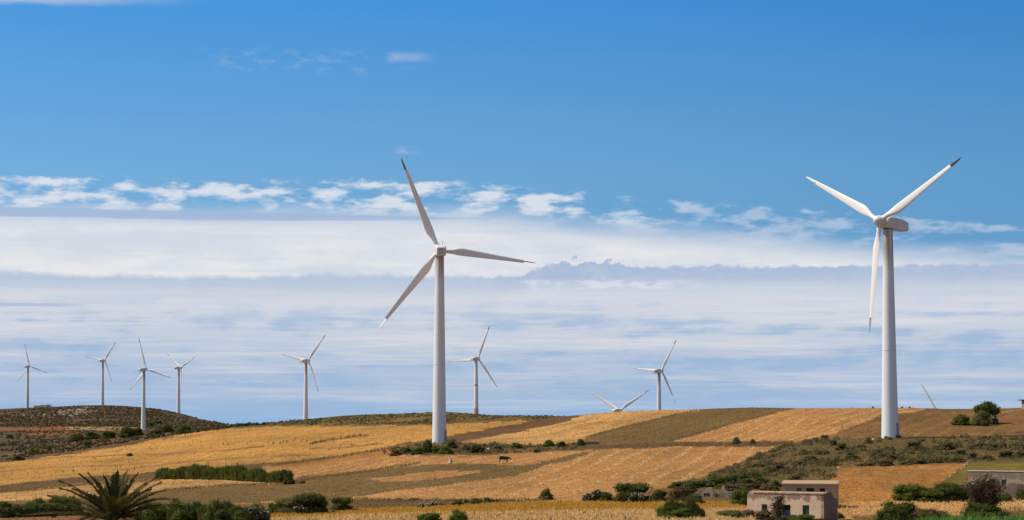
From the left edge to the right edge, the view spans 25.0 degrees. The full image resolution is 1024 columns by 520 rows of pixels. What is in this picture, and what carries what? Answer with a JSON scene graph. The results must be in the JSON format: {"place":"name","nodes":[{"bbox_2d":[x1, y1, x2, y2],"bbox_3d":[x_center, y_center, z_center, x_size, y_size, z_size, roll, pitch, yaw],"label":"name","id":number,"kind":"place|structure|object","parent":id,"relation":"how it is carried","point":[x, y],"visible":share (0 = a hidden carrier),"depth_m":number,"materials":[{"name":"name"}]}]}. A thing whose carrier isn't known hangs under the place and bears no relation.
{"place":"outdoors","nodes":[
{"label":"outdoors","id":0,"kind":"place"},
{"bbox_2d":[270,512,641,519],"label":"grass","id":1,"kind":"structure","parent":0,"point":[509,515],"depth_m":263.54,"materials":[{"name":"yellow plant"}]},
{"bbox_2d":[0,405,1023,519],"bbox_3d":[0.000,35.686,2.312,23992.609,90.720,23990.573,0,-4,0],"label":"ground","id":2,"kind":"structure","parent":0,"point":[497,425],"depth_m":471.79,"materials":[{"name":"yellow plant"}]},
{"bbox_2d":[12,504,22,516],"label":"shrub","id":3,"kind":"object","parent":2,"relation":"on","point":[17,508],"visible":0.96,"depth_m":291.27,"materials":[{"name":"green plant"}]},
{"bbox_2d":[20,504,32,516],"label":"shrub","id":4,"kind":"object","parent":2,"relation":"on","point":[25,509],"visible":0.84,"depth_m":292.14,"materials":[{"name":"green plant"}]},
{"bbox_2d":[17,347,46,407],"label":"wind turbine","id":5,"kind":"object","parent":2,"relation":"on","point":[27,387],"visible":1,"depth_m":2196.45,"materials":[{"name":"paint"}]},
{"bbox_2d":[30,504,41,516],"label":"shrub","id":6,"kind":"object","parent":2,"relation":"on","point":[33,509],"visible":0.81,"depth_m":293.34,"materials":[{"name":"green plant"}]},
{"bbox_2d":[45,502,58,515],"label":"shrub","id":7,"kind":"object","parent":2,"relation":"on","point":[50,508],"visible":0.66,"depth_m":295.77,"materials":[{"name":"green plant"}]},
{"bbox_2d":[12,407,97,417],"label":"rocks","id":8,"kind":"object","parent":2,"relation":"on","point":[75,413],"visible":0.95,"depth_m":1871.30,"materials":[{"name":"stone"}]},
{"bbox_2d":[47,494,64,506],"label":"reed clump","id":9,"kind":"object","parent":2,"relation":"on","point":[56,499],"visible":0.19,"depth_m":300.85,"materials":[{"name":"green plant"}]},
{"bbox_2d":[67,433,83,440],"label":"shrub","id":10,"kind":"object","parent":2,"relation":"on","point":[76,437],"visible":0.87,"depth_m":1011.12,"materials":[{"name":"green plant"}]},
{"bbox_2d":[83,431,99,439],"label":"shrub","id":11,"kind":"object","parent":2,"relation":"on","point":[90,435],"visible":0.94,"depth_m":1029.85,"materials":[{"name":"green plant"}]},
{"bbox_2d":[88,342,115,404],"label":"wind turbine","id":12,"kind":"object","parent":2,"relation":"on","point":[102,382],"visible":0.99,"depth_m":2092.09,"materials":[{"name":"paint"}]},
{"bbox_2d":[98,430,116,438],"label":"shrub","id":13,"kind":"object","parent":2,"relation":"on","point":[108,434],"visible":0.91,"depth_m":1020.23,"materials":[{"name":"green plant"}]},
{"bbox_2d":[21,469,199,519],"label":"palm tree","id":14,"kind":"object","parent":2,"relation":"on","point":[111,501],"visible":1,"depth_m":86.18,"materials":[{"name":"green plant"}]},
{"bbox_2d":[118,427,135,437],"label":"shrub","id":15,"kind":"object","parent":2,"relation":"on","point":[127,431],"visible":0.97,"depth_m":941.34,"materials":[{"name":"green plant"}]},
{"bbox_2d":[0,405,259,460],"bbox_3d":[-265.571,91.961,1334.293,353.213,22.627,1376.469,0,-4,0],"label":"scrub","id":16,"kind":"object","parent":2,"relation":"on","point":[21,447],"visible":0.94,"depth_m":1672.71,"materials":[{"name":"green plant"}]},
{"bbox_2d":[141,509,158,519],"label":"shrub","id":17,"kind":"object","parent":2,"relation":"on","point":[149,514],"visible":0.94,"depth_m":279.31,"materials":[{"name":"green plant"}]},
{"bbox_2d":[131,340,169,429],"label":"wind turbine","id":18,"kind":"object","parent":2,"relation":"on","point":[143,413],"visible":0.99,"depth_m":1564.67,"materials":[{"name":"paint"}]},
{"bbox_2d":[155,508,166,519],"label":"shrub","id":19,"kind":"object","parent":2,"relation":"on","point":[160,514],"visible":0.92,"depth_m":281.88,"materials":[{"name":"green plant"}]},
{"bbox_2d":[154,466,174,478],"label":"reed clump","id":20,"kind":"object","parent":2,"relation":"on","point":[159,472],"visible":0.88,"depth_m":445.58,"materials":[{"name":"green plant"}]},
{"bbox_2d":[160,424,175,432],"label":"shrub","id":21,"kind":"object","parent":2,"relation":"on","point":[166,428],"visible":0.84,"depth_m":1156.08,"materials":[{"name":"green plant"}]},
{"bbox_2d":[165,495,185,519],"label":"reed clump","id":22,"kind":"object","parent":2,"relation":"on","point":[170,513],"visible":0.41,"depth_m":280.55,"materials":[{"name":"green plant"}]},
{"bbox_2d":[171,508,188,519],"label":"shrub","id":23,"kind":"object","parent":2,"relation":"on","point":[179,514],"visible":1,"depth_m":276.48,"materials":[{"name":"green plant"}]},
{"bbox_2d":[173,465,188,478],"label":"reed clump","id":24,"kind":"object","parent":2,"relation":"on","point":[179,471],"visible":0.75,"depth_m":438.68,"materials":[{"name":"green plant"}]},
{"bbox_2d":[168,355,194,412],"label":"wind turbine","id":25,"kind":"object","parent":2,"relation":"on","point":[179,368],"visible":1,"depth_m":2023.54,"materials":[{"name":"paint"}]},
{"bbox_2d":[175,424,192,433],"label":"shrub","id":26,"kind":"object","parent":2,"relation":"on","point":[182,429],"visible":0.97,"depth_m":743.35,"materials":[{"name":"green plant"}]},
{"bbox_2d":[184,507,197,519],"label":"shrub","id":27,"kind":"object","parent":2,"relation":"on","point":[192,515],"visible":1,"depth_m":277.89,"materials":[{"name":"green plant"}]},
{"bbox_2d":[185,463,201,478],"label":"reed clump","id":28,"kind":"object","parent":2,"relation":"on","point":[190,470],"visible":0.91,"depth_m":435.33,"materials":[{"name":"green plant"}]},
{"bbox_2d":[194,464,211,478],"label":"reed clump","id":29,"kind":"object","parent":2,"relation":"on","point":[198,471],"visible":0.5,"depth_m":432.93,"materials":[{"name":"green plant"}]},
{"bbox_2d":[196,503,213,519],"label":"reed clump","id":30,"kind":"object","parent":2,"relation":"on","point":[202,509],"visible":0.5,"depth_m":276.84,"materials":[{"name":"green plant"}]},
{"bbox_2d":[204,503,214,519],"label":"shrub","id":31,"kind":"object","parent":2,"relation":"on","point":[209,514],"visible":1,"depth_m":265.57,"materials":[{"name":"green plant"}]},
{"bbox_2d":[209,498,226,512],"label":"reed clump","id":32,"kind":"object","parent":2,"relation":"on","point":[217,505],"visible":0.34,"depth_m":278.88,"materials":[{"name":"green plant"}]},
{"bbox_2d":[213,509,233,519],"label":"shrub","id":33,"kind":"object","parent":2,"relation":"on","point":[222,514],"visible":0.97,"depth_m":268.36,"materials":[{"name":"green plant"}]},
{"bbox_2d":[217,464,234,479],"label":"reed clump","id":34,"kind":"object","parent":2,"relation":"on","point":[224,471],"visible":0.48,"depth_m":422.31,"materials":[{"name":"green plant"}]},
{"bbox_2d":[228,503,246,516],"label":"reed clump","id":35,"kind":"object","parent":2,"relation":"on","point":[233,509],"visible":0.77,"depth_m":276.52,"materials":[{"name":"green plant"}]},
{"bbox_2d":[229,462,247,479],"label":"reed clump","id":36,"kind":"object","parent":2,"relation":"on","point":[236,470],"visible":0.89,"depth_m":417.05,"materials":[{"name":"green plant"}]},
{"bbox_2d":[28,425,453,477],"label":"weeds","id":37,"kind":"object","parent":2,"relation":"on","point":[320,441],"visible":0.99,"depth_m":593.57,"materials":[{"name":"green plant"}]},
{"bbox_2d":[233,510,250,519],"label":"shrub","id":38,"kind":"object","parent":2,"relation":"on","point":[240,515],"visible":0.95,"depth_m":274.36,"materials":[{"name":"green plant"}]},
{"bbox_2d":[246,466,266,481],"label":"reed clump","id":39,"kind":"object","parent":2,"relation":"on","point":[252,475],"visible":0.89,"depth_m":410.47,"materials":[{"name":"green plant"}]},
{"bbox_2d":[245,505,270,519],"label":"prickly pear","id":40,"kind":"object","parent":2,"relation":"on","point":[264,514],"visible":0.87,"depth_m":277.12,"materials":[{"name":"grey plant"}]},
{"bbox_2d":[267,469,279,482],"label":"reed clump","id":41,"kind":"object","parent":2,"relation":"on","point":[273,475],"visible":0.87,"depth_m":404.12,"materials":[{"name":"green plant"}]},
{"bbox_2d":[273,498,295,513],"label":"bush","id":42,"kind":"object","parent":2,"relation":"on","point":[283,505],"visible":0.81,"depth_m":298.49,"materials":[{"name":"green plant"}]},
{"bbox_2d":[283,469,295,484],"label":"shrub","id":43,"kind":"object","parent":2,"relation":"on","point":[288,477],"visible":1,"depth_m":397.92,"materials":[{"name":"green plant"}]},
{"bbox_2d":[282,336,324,418],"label":"wind turbine","id":44,"kind":"object","parent":2,"relation":"on","point":[305,407],"visible":0.97,"depth_m":1479.35,"materials":[{"name":"paint"}]},
{"bbox_2d":[287,491,327,513],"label":"bush","id":45,"kind":"object","parent":2,"relation":"on","point":[310,502],"visible":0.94,"depth_m":297.67,"materials":[{"name":"green plant"}]},
{"bbox_2d":[328,496,353,510],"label":"bush","id":46,"kind":"object","parent":2,"relation":"on","point":[341,503],"visible":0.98,"depth_m":305.39,"materials":[{"name":"green plant"}]},
{"bbox_2d":[266,412,564,424],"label":"scrub","id":47,"kind":"object","parent":2,"relation":"on","point":[381,416],"visible":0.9,"depth_m":765.84,"materials":[{"name":"green plant"}]},
{"bbox_2d":[421,439,432,452],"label":"shrub","id":48,"kind":"object","parent":2,"relation":"on","point":[427,446],"visible":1,"depth_m":469.60,"materials":[{"name":"green plant"}]},
{"bbox_2d":[415,511,442,519],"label":"shrub","id":49,"kind":"object","parent":2,"relation":"on","point":[431,516],"visible":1,"depth_m":257.18,"materials":[{"name":"green plant"}]},
{"bbox_2d":[438,445,453,453],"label":"shrub","id":50,"kind":"object","parent":2,"relation":"on","point":[445,450],"visible":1,"depth_m":464.40,"materials":[{"name":"green plant"}]},
{"bbox_2d":[378,158,533,443],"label":"wind turbine","id":51,"kind":"object","parent":2,"relation":"on","point":[439,432],"visible":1,"depth_m":498.98,"materials":[{"name":"paint"}]},
{"bbox_2d":[448,509,468,519],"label":"shrub","id":52,"kind":"object","parent":2,"relation":"on","point":[457,515],"visible":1,"depth_m":254.99,"materials":[{"name":"green plant"}]},
{"bbox_2d":[448,326,497,413],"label":"wind turbine","id":53,"kind":"object","parent":2,"relation":"on","point":[476,359],"visible":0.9,"depth_m":1375.35,"materials":[{"name":"paint"}]},
{"bbox_2d":[469,445,486,452],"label":"shrub","id":54,"kind":"object","parent":2,"relation":"on","point":[476,448],"visible":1,"depth_m":470.31,"materials":[{"name":"green plant"}]},
{"bbox_2d":[270,499,746,516],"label":"wheat","id":55,"kind":"object","parent":2,"relation":"on","point":[557,505],"visible":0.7,"depth_m":288.49,"materials":[{"name":"yellow plant"}]},
{"bbox_2d":[0,409,1022,514],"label":"stubble","id":56,"kind":"object","parent":2,"relation":"on","point":[460,441],"visible":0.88,"depth_m":519.55,"materials":[{"name":"plant"}]},
{"bbox_2d":[0,407,1023,519],"bbox_3d":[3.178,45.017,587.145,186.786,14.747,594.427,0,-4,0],"label":"grass","id":57,"kind":"structure","parent":2,"relation":"on","point":[445,500],"depth_m":408.82,"materials":[{"name":"brown plant"}]},
{"bbox_2d":[537,487,554,499],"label":"shrub","id":58,"kind":"object","parent":2,"relation":"on","point":[545,494],"visible":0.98,"depth_m":307.39,"materials":[{"name":"green plant"}]},
{"bbox_2d":[170,407,923,503],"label":"straw","id":59,"kind":"object","parent":2,"relation":"on","point":[558,477],"visible":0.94,"depth_m":417.91,"materials":[{"name":"yellow plant"}]},
{"bbox_2d":[591,488,603,500],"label":"prickly pear","id":60,"kind":"object","parent":2,"relation":"on","point":[596,493],"visible":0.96,"depth_m":299.72,"materials":[{"name":"green plant"}]},
{"bbox_2d":[598,491,613,500],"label":"shrub","id":61,"kind":"object","parent":2,"relation":"on","point":[606,496],"visible":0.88,"depth_m":297.66,"materials":[{"name":"green plant"}]},
{"bbox_2d":[589,390,648,411],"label":"wind turbine","id":62,"kind":"object","parent":2,"relation":"on","point":[616,409],"visible":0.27,"depth_m":1243.73,"materials":[{"name":"paint"}]},
{"bbox_2d":[612,481,654,501],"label":"tree","id":63,"kind":"object","parent":2,"relation":"on","point":[625,490],"visible":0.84,"depth_m":291.50,"materials":[{"name":"green plant"}]},
{"bbox_2d":[627,492,648,501],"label":"prickly pear","id":64,"kind":"object","parent":2,"relation":"on","point":[636,497],"visible":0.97,"depth_m":289.35,"materials":[{"name":"green plant"}]},
{"bbox_2d":[633,341,675,409],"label":"wind turbine","id":65,"kind":"object","parent":2,"relation":"on","point":[658,371],"visible":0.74,"depth_m":1342.57,"materials":[{"name":"paint"}]},
{"bbox_2d":[649,488,667,501],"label":"shrub","id":66,"kind":"object","parent":2,"relation":"on","point":[658,495],"visible":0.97,"depth_m":290.18,"materials":[{"name":"green plant"}]},
{"bbox_2d":[657,505,699,518],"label":"shrub","id":67,"kind":"object","parent":2,"relation":"on","point":[685,512],"visible":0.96,"depth_m":252.77,"materials":[{"name":"green plant"}]},
{"bbox_2d":[665,486,697,500],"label":"shrub","id":68,"kind":"object","parent":2,"relation":"on","point":[682,492],"visible":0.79,"depth_m":287.10,"materials":[{"name":"brown plant"}]},
{"bbox_2d":[382,433,1023,483],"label":"scrub","id":69,"kind":"object","parent":2,"relation":"on","point":[770,462],"visible":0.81,"depth_m":400.60,"materials":[{"name":"green plant"}]},
{"bbox_2d":[696,478,714,486],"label":"shrub","id":70,"kind":"object","parent":2,"relation":"on","point":[705,483],"visible":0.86,"depth_m":332.99,"materials":[{"name":"green plant"}]},
{"bbox_2d":[707,475,725,485],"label":"shrub","id":71,"kind":"object","parent":2,"relation":"on","point":[716,480],"visible":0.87,"depth_m":335.52,"materials":[{"name":"green plant"}]},
{"bbox_2d":[693,486,749,497],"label":"ruined house","id":72,"kind":"structure","parent":2,"relation":"on","point":[709,491],"depth_m":302.32,"materials":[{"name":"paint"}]},
{"bbox_2d":[715,509,745,518],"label":"shrub","id":73,"kind":"object","parent":2,"relation":"on","point":[735,513],"visible":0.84,"depth_m":258.67,"materials":[{"name":"green plant"}]},
{"bbox_2d":[723,474,739,483],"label":"shrub","id":74,"kind":"object","parent":2,"relation":"on","point":[734,478],"visible":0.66,"depth_m":341.07,"materials":[{"name":"green plant"}]},
{"bbox_2d":[719,484,751,490],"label":"shrub","id":75,"kind":"object","parent":2,"relation":"on","point":[731,487],"visible":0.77,"depth_m":323.45,"materials":[{"name":"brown plant"}]},
{"bbox_2d":[729,488,748,504],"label":"shrub","id":76,"kind":"object","parent":2,"relation":"on","point":[738,496],"visible":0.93,"depth_m":286.99,"materials":[{"name":"green plant"}]},
{"bbox_2d":[736,478,758,485],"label":"shrub","id":77,"kind":"object","parent":2,"relation":"on","point":[743,482],"visible":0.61,"depth_m":335.04,"materials":[{"name":"green plant"}]},
{"bbox_2d":[744,482,761,488],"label":"shrub","id":78,"kind":"object","parent":2,"relation":"on","point":[754,485],"visible":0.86,"depth_m":328.72,"materials":[{"name":"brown plant"}]},
{"bbox_2d":[754,509,778,519],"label":"shrub","id":79,"kind":"object","parent":2,"relation":"on","point":[762,515],"visible":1,"depth_m":261.46,"materials":[{"name":"brown plant"}]},
{"bbox_2d":[759,482,780,489],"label":"shrub","id":80,"kind":"object","parent":2,"relation":"on","point":[767,486],"visible":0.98,"depth_m":325.63,"materials":[{"name":"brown plant"}]},
{"bbox_2d":[768,490,788,519],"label":"dead tree","id":81,"kind":"object","parent":2,"relation":"on","point":[778,507],"visible":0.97,"depth_m":264.62,"materials":[{"name":"brown plant"}]},
{"bbox_2d":[747,490,837,519],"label":"farmhouse","id":82,"kind":"object","parent":2,"relation":"on","point":[823,505],"visible":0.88,"depth_m":271.21,"materials":[{"name":"paint"}]},
{"bbox_2d":[788,514,814,519],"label":"shrub","id":83,"kind":"object","parent":2,"relation":"on","point":[805,517],"visible":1,"depth_m":261.74,"materials":[{"name":"green plant"}]},
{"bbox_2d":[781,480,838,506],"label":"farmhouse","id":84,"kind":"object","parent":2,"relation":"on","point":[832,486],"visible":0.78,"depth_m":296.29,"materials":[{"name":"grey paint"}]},
{"bbox_2d":[807,157,960,437],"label":"wind turbine","id":85,"kind":"object","parent":2,"relation":"on","point":[887,223],"visible":0.99,"depth_m":445.02,"materials":[{"name":"paint"}]},
{"bbox_2d":[872,499,911,519],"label":"shrub","id":86,"kind":"object","parent":2,"relation":"on","point":[891,510],"visible":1,"depth_m":257.65,"materials":[{"name":"green plant"}]},
{"bbox_2d":[889,483,927,500],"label":"shrub","id":87,"kind":"object","parent":2,"relation":"on","point":[904,492],"visible":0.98,"depth_m":307.12,"materials":[{"name":"green plant"}]},
{"bbox_2d":[899,501,922,519],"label":"shrub","id":88,"kind":"object","parent":2,"relation":"on","point":[911,507],"visible":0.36,"depth_m":261.56,"materials":[{"name":"green plant"}]},
{"bbox_2d":[904,440,925,449],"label":"shrub","id":89,"kind":"object","parent":2,"relation":"on","point":[912,443],"visible":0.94,"depth_m":405.91,"materials":[{"name":"green plant"}]},
{"bbox_2d":[910,508,941,519],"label":"shrub","id":90,"kind":"object","parent":2,"relation":"on","point":[932,512],"visible":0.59,"depth_m":258.00,"materials":[{"name":"brown plant"}]},
{"bbox_2d":[913,486,953,501],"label":"shrub","id":91,"kind":"object","parent":2,"relation":"on","point":[932,494],"visible":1,"depth_m":305.59,"materials":[{"name":"green plant"}]},
{"bbox_2d":[925,456,948,462],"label":"shrub","id":92,"kind":"object","parent":2,"relation":"on","point":[935,459],"visible":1,"depth_m":377.25,"materials":[{"name":"green plant"}]},
{"bbox_2d":[940,440,956,449],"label":"shrub","id":93,"kind":"object","parent":2,"relation":"on","point":[948,444],"visible":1,"depth_m":404.86,"materials":[{"name":"green plant"}]},
{"bbox_2d":[931,481,966,501],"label":"shrub","id":94,"kind":"object","parent":2,"relation":"on","point":[952,490],"visible":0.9,"depth_m":306.80,"materials":[{"name":"green plant"}]},
{"bbox_2d":[949,413,971,425],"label":"shrub","id":95,"kind":"object","parent":2,"relation":"on","point":[961,420],"visible":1,"depth_m":483.75,"materials":[{"name":"green plant"}]},
{"bbox_2d":[910,511,1023,519],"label":"corn","id":96,"kind":"object","parent":2,"relation":"on","point":[989,517],"visible":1,"depth_m":235.76,"materials":[{"name":"green plant"}]},
{"bbox_2d":[970,410,990,425],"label":"shrub","id":97,"kind":"object","parent":2,"relation":"on","point":[981,418],"visible":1,"depth_m":479.63,"materials":[{"name":"green plant"}]},
{"bbox_2d":[956,473,1007,517],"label":"bare tree","id":98,"kind":"object","parent":2,"relation":"on","point":[984,497],"visible":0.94,"depth_m":263.97,"materials":[{"name":"brown plant"}]},
{"bbox_2d":[972,400,1002,416],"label":"tree","id":99,"kind":"object","parent":2,"relation":"on","point":[990,408],"visible":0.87,"depth_m":486.72,"materials":[{"name":"green plant"}]},
{"bbox_2d":[968,470,1023,494],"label":"farmhouse","id":100,"kind":"object","parent":2,"relation":"on","point":[1017,477],"visible":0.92,"depth_m":317.28,"materials":[{"name":"paint"}]},
{"bbox_2d":[981,511,1010,519],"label":"shrub","id":101,"kind":"object","parent":2,"relation":"on","point":[1002,513],"visible":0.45,"depth_m":262.16,"materials":[{"name":"green plant"}]},
{"bbox_2d":[999,492,1012,501],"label":"shrub","id":102,"kind":"object","parent":2,"relation":"on","point":[1006,497],"visible":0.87,"depth_m":303.89,"materials":[{"name":"green plant"}]},
{"bbox_2d":[1007,482,1016,498],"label":"ruined wall","id":103,"kind":"structure","parent":2,"relation":"on","point":[1011,488],"depth_m":309.48,"materials":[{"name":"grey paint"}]},
{"bbox_2d":[1015,488,1023,500],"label":"shrub","id":104,"kind":"object","parent":2,"relation":"on","point":[1019,494],"visible":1,"depth_m":306.32,"materials":[{"name":"green plant"}]},
{"bbox_2d":[0,0,1023,423],"label":"sky","id":105,"kind":"structure","parent":0,"point":[224,185],"materials":[{"name":"blue"}]},
{"bbox_2d":[271,498,1023,519],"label":"grass","id":106,"kind":"structure","parent":0,"point":[571,513],"depth_m":270.08,"materials":[{"name":"plant"}]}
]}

